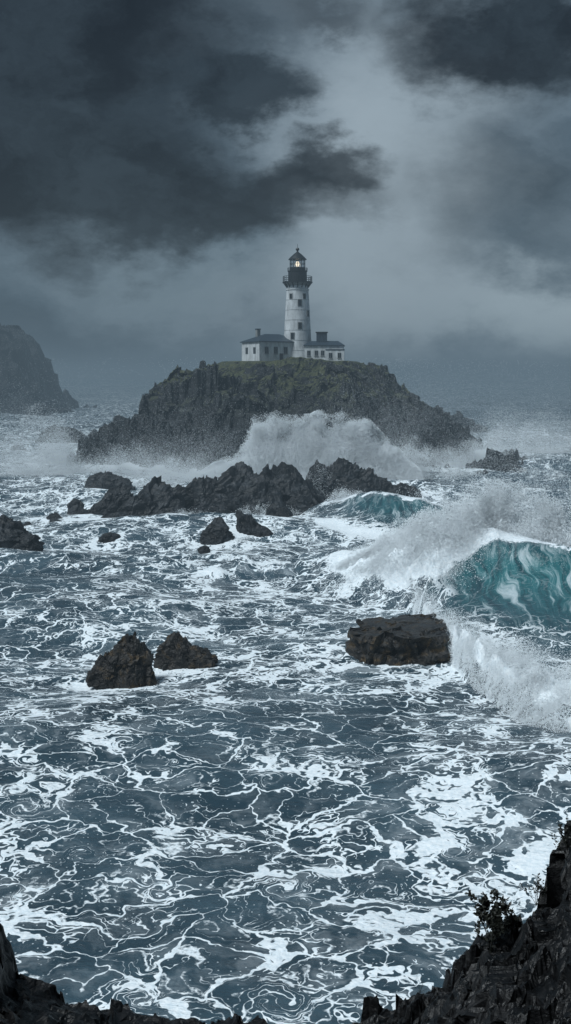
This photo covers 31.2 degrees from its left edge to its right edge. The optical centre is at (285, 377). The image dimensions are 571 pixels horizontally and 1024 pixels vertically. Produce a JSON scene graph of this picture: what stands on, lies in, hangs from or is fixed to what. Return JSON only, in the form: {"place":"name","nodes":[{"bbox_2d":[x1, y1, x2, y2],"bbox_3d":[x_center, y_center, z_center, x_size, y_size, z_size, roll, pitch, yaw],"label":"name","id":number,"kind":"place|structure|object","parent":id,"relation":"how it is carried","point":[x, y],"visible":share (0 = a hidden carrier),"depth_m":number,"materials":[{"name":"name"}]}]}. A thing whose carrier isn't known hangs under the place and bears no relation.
{"place":"outdoors","nodes":[
{"label":"outdoors","id":0,"kind":"place"},
{"bbox_2d":[0,380,570,1023],"bbox_3d":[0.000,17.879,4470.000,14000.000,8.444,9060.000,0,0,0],"label":"ocean","id":1,"kind":"structure","parent":0,"point":[286,810],"depth_m":53.39,"materials":[{"name":"liquid"}]},
{"bbox_2d":[0,514,44,550],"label":"sea rock","id":2,"kind":"object","parent":1,"relation":"in","point":[15,535],"visible":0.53,"depth_m":120.31,"materials":[{"name":"grey stone"}]},
{"bbox_2d":[0,324,96,414],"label":"headland","id":3,"kind":"structure","parent":1,"relation":"in","point":[20,348],"depth_m":586.28,"materials":[{"name":"grey stone"}]},
{"bbox_2d":[36,403,72,412],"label":"sea rock","id":4,"kind":"object","parent":1,"relation":"in","point":[64,410],"visible":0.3,"depth_m":569.66,"materials":[{"name":"grey stone"}]},
{"bbox_2d":[46,512,62,519],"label":"sea rock","id":5,"kind":"object","parent":1,"relation":"in","point":[52,516],"visible":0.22,"depth_m":141.81,"materials":[{"name":"grey stone"}]},
{"bbox_2d":[49,518,61,521],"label":"sea rock","id":6,"kind":"object","parent":1,"relation":"in","point":[54,519],"visible":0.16,"depth_m":138.60,"materials":[{"name":"grey stone"}]},
{"bbox_2d":[34,424,96,442],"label":"sea rock","id":7,"kind":"object","parent":1,"relation":"in","point":[74,433],"visible":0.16,"depth_m":301.45,"materials":[{"name":"grey stone"}]},
{"bbox_2d":[67,498,83,509],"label":"sea rock","id":8,"kind":"object","parent":1,"relation":"in","point":[72,502],"visible":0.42,"depth_m":157.60,"materials":[{"name":"grey stone"}]},
{"bbox_2d":[66,505,91,514],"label":"sea rock","id":9,"kind":"object","parent":1,"relation":"in","point":[75,509],"visible":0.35,"depth_m":146.25,"materials":[{"name":"grey stone"}]},
{"bbox_2d":[98,532,120,542],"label":"sea rock","id":10,"kind":"object","parent":1,"relation":"in","point":[107,537],"visible":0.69,"depth_m":126.26,"materials":[{"name":"grey stone"}]},
{"bbox_2d":[83,470,136,490],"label":"sea rock","id":11,"kind":"object","parent":1,"relation":"in","point":[105,480],"visible":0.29,"depth_m":182.53,"materials":[{"name":"grey stone"}]},
{"bbox_2d":[87,481,133,514],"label":"sea rock","id":12,"kind":"object","parent":1,"relation":"in","point":[113,499],"visible":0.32,"depth_m":151.60,"materials":[{"name":"grey stone"}]},
{"bbox_2d":[101,511,128,517],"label":"sea rock","id":13,"kind":"object","parent":1,"relation":"in","point":[115,514],"visible":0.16,"depth_m":140.33,"materials":[{"name":"grey stone"}]},
{"bbox_2d":[85,631,156,689],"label":"sea rock","id":14,"kind":"object","parent":1,"relation":"in","point":[126,661],"visible":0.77,"depth_m":68.36,"materials":[{"name":"grey stone"}]},
{"bbox_2d":[118,476,190,515],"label":"sea rock","id":15,"kind":"object","parent":1,"relation":"in","point":[155,495],"visible":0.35,"depth_m":147.64,"materials":[{"name":"grey stone"}]},
{"bbox_2d":[153,631,217,670],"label":"sea rock","id":16,"kind":"object","parent":1,"relation":"in","point":[175,650],"visible":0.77,"depth_m":72.36,"materials":[{"name":"grey stone"}]},
{"bbox_2d":[192,508,203,513],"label":"sea rock","id":17,"kind":"object","parent":1,"relation":"in","point":[197,510],"visible":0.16,"depth_m":146.72,"materials":[{"name":"grey stone"}]},
{"bbox_2d":[197,545,209,553],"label":"sea rock","id":18,"kind":"object","parent":1,"relation":"in","point":[204,549],"visible":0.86,"depth_m":118.63,"materials":[{"name":"grey stone"}]},
{"bbox_2d":[200,517,234,544],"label":"sea rock","id":19,"kind":"object","parent":1,"relation":"in","point":[215,531],"visible":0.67,"depth_m":126.91,"materials":[{"name":"grey stone"}]},
{"bbox_2d":[215,502,227,512],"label":"sea rock","id":20,"kind":"object","parent":1,"relation":"in","point":[221,507],"visible":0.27,"depth_m":146.52,"materials":[{"name":"grey stone"}]},
{"bbox_2d":[184,461,284,514],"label":"sea rock","id":21,"kind":"object","parent":1,"relation":"in","point":[240,484],"visible":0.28,"depth_m":151.44,"materials":[{"name":"grey stone"}]},
{"bbox_2d":[235,509,273,536],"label":"sea rock","id":22,"kind":"object","parent":1,"relation":"in","point":[246,524],"visible":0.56,"depth_m":129.98,"materials":[{"name":"grey stone"}]},
{"bbox_2d":[265,500,293,516],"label":"sea rock","id":23,"kind":"object","parent":1,"relation":"in","point":[280,509],"visible":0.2,"depth_m":141.36,"materials":[{"name":"grey stone"}]},
{"bbox_2d":[0,357,570,605],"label":"drifting spray","id":24,"kind":"object","parent":1,"relation":"on","point":[164,473],"visible":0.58,"depth_m":208.39,"materials":[{"name":"white liquid"}]},
{"bbox_2d":[259,462,326,515],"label":"sea rock","id":25,"kind":"object","parent":1,"relation":"in","point":[298,491],"visible":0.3,"depth_m":155.84,"materials":[{"name":"grey stone"}]},
{"bbox_2d":[66,357,543,473],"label":"rocky island","id":26,"kind":"structure","parent":1,"relation":"in","point":[289,381],"depth_m":226.51,"materials":[{"name":"grey stone"}]},
{"bbox_2d":[282,244,312,357],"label":"lighthouse","id":27,"kind":"object","parent":26,"relation":"on","point":[297,327],"visible":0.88,"depth_m":249.00,"materials":[{"name":"white paint"}]},
{"bbox_2d":[303,332,344,360],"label":"lighthouse annex","id":28,"kind":"object","parent":26,"relation":"on","point":[321,347],"visible":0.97,"depth_m":245.27,"materials":[{"name":"white paint"}]},
{"bbox_2d":[191,409,423,481],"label":"shore wave spray","id":29,"kind":"object","parent":1,"relation":"on","point":[263,446],"visible":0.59,"depth_m":192.12,"materials":[{"name":"white liquid"}]},
{"bbox_2d":[305,457,421,498],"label":"sea rock","id":30,"kind":"object","parent":1,"relation":"in","point":[344,473],"visible":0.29,"depth_m":167.93,"materials":[{"name":"grey stone"}]},
{"bbox_2d":[345,613,451,665],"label":"flat topped rock","id":31,"kind":"object","parent":1,"relation":"in","point":[407,639],"visible":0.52,"depth_m":72.03,"materials":[{"name":"grey stone"}]},
{"bbox_2d":[319,462,570,604],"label":"breaking wave spray","id":32,"kind":"object","parent":1,"relation":"on","point":[459,516],"visible":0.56,"depth_m":94.52,"materials":[{"name":"white liquid"}]},
{"bbox_2d":[450,410,488,432],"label":"sea spray","id":33,"kind":"object","parent":1,"relation":"in","point":[462,420],"visible":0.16,"depth_m":370.41,"materials":[{"name":"white liquid"}]},
{"bbox_2d":[406,557,570,732],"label":"rolling foam spray","id":34,"kind":"object","parent":1,"relation":"on","point":[514,662],"visible":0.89,"depth_m":62.87,"materials":[{"name":"white liquid"}]},
{"bbox_2d":[0,821,570,1023],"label":"coastal cliff","id":35,"kind":"structure","parent":0,"point":[520,973],"depth_m":9.27,"materials":[{"name":"black stone"}]},
{"bbox_2d":[465,888,517,952],"bbox_3d":[1.958,5.167,9.721,0.471,0.676,0.435,0,0,37],"label":"coastal shrub","id":36,"kind":"object","parent":35,"relation":"on","point":[499,926],"visible":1,"depth_m":9.69,"materials":[{"name":"green plant"}]},
{"bbox_2d":[475,896,519,937],"bbox_3d":[2.062,5.277,9.941,0.446,0.452,0.318,0,0,26],"label":"coastal shrub","id":37,"kind":"object","parent":35,"relation":"on","point":[506,912],"visible":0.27,"depth_m":9.86,"materials":[{"name":"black plant"}]},
{"bbox_2d":[518,873,546,904],"bbox_3d":[2.379,4.904,9.822,0.294,0.295,0.177,0,0,0],"label":"cliff grass tuft","id":38,"kind":"object","parent":35,"relation":"on","point":[539,886],"visible":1,"depth_m":9.81,"materials":[{"name":"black plant"}]},
{"bbox_2d":[550,818,570,850],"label":"cliff grass tuft","id":39,"kind":"object","parent":35,"relation":"on","point":[563,836],"visible":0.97,"depth_m":9.78,"materials":[{"name":"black plant"}]},
{"bbox_2d":[0,0,570,379],"label":"sky","id":40,"kind":"structure","parent":0,"point":[164,164],"materials":[{"name":"grey"}]},
{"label":"plinth","id":41,"kind":"object","parent":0,"visible":0},
{"bbox_2d":[242,342,292,360],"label":"walls","id":42,"kind":"structure","parent":41,"relation":"on","point":[259,355],"depth_m":245.85,"materials":[{"name":"white paint"}]},
{"bbox_2d":[240,334,293,342],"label":"roof","id":43,"kind":"structure","parent":42,"relation":"on","point":[271,338],"depth_m":247.32,"materials":[{"name":"stone"}]},
{"bbox_2d":[255,329,259,336],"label":"chimney","id":44,"kind":"object","parent":43,"relation":"on","point":[257,332],"visible":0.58,"depth_m":249.30,"materials":[{"name":"grey stone"}]}
]}

